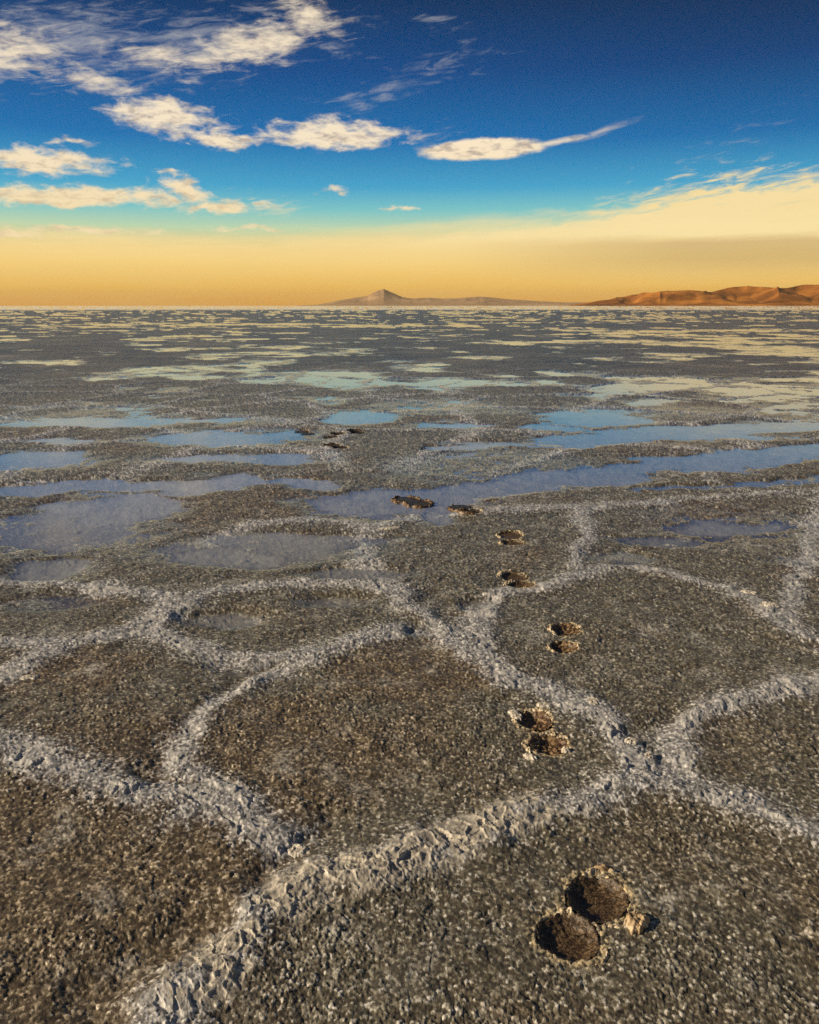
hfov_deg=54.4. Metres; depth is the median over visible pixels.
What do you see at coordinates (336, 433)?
footprint
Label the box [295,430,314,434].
footprint
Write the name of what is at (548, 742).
footprint
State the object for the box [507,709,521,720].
salt lump
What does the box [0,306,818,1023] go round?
salt flat
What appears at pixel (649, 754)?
salt lump
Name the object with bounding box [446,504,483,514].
footprint
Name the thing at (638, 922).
salt lump
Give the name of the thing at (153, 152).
sky
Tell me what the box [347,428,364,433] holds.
footprint
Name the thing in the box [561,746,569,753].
salt lump
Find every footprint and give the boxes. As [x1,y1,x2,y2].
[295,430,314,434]
[323,432,344,438]
[323,442,346,448]
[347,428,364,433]
[390,495,433,508]
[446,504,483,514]
[496,530,522,544]
[496,569,537,587]
[511,707,570,755]
[536,867,636,965]
[546,623,580,652]
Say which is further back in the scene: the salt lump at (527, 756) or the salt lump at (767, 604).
the salt lump at (767, 604)
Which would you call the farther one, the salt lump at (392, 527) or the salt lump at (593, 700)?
the salt lump at (392, 527)
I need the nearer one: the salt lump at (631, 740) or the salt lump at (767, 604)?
the salt lump at (631, 740)
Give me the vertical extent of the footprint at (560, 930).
0.096 m
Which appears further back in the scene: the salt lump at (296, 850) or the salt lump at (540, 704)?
the salt lump at (540, 704)
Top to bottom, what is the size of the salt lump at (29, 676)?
0.023 m
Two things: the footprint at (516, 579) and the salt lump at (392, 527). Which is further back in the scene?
the salt lump at (392, 527)
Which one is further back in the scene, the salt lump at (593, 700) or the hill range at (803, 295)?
the hill range at (803, 295)
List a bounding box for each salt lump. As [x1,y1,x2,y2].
[20,674,40,679]
[286,843,307,857]
[378,526,400,529]
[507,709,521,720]
[523,753,537,759]
[536,702,548,706]
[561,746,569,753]
[587,696,600,705]
[594,864,608,871]
[624,737,639,744]
[624,910,649,934]
[644,752,654,757]
[740,590,757,594]
[760,601,780,607]
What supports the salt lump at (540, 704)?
on the salt flat
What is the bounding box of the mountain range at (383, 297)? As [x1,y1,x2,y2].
[300,289,587,305]
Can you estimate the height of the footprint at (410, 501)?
0.119 m
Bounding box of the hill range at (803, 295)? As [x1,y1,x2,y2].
[569,285,818,305]
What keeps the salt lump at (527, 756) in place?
on the salt flat
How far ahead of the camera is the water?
11.24 m
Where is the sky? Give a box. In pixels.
[0,0,818,305]
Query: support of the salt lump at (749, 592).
on the salt flat
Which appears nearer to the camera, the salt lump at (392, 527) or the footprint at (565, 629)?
the footprint at (565, 629)
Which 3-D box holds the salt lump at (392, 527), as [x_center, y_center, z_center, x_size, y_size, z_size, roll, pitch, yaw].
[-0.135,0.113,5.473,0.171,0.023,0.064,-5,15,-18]
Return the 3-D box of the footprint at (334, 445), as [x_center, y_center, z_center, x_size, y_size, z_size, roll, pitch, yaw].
[-0.808,-0.698,8.703,0.252,0.073,0.409,-9,17,-32]
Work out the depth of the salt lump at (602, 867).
2.15 m
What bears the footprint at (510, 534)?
on the salt flat

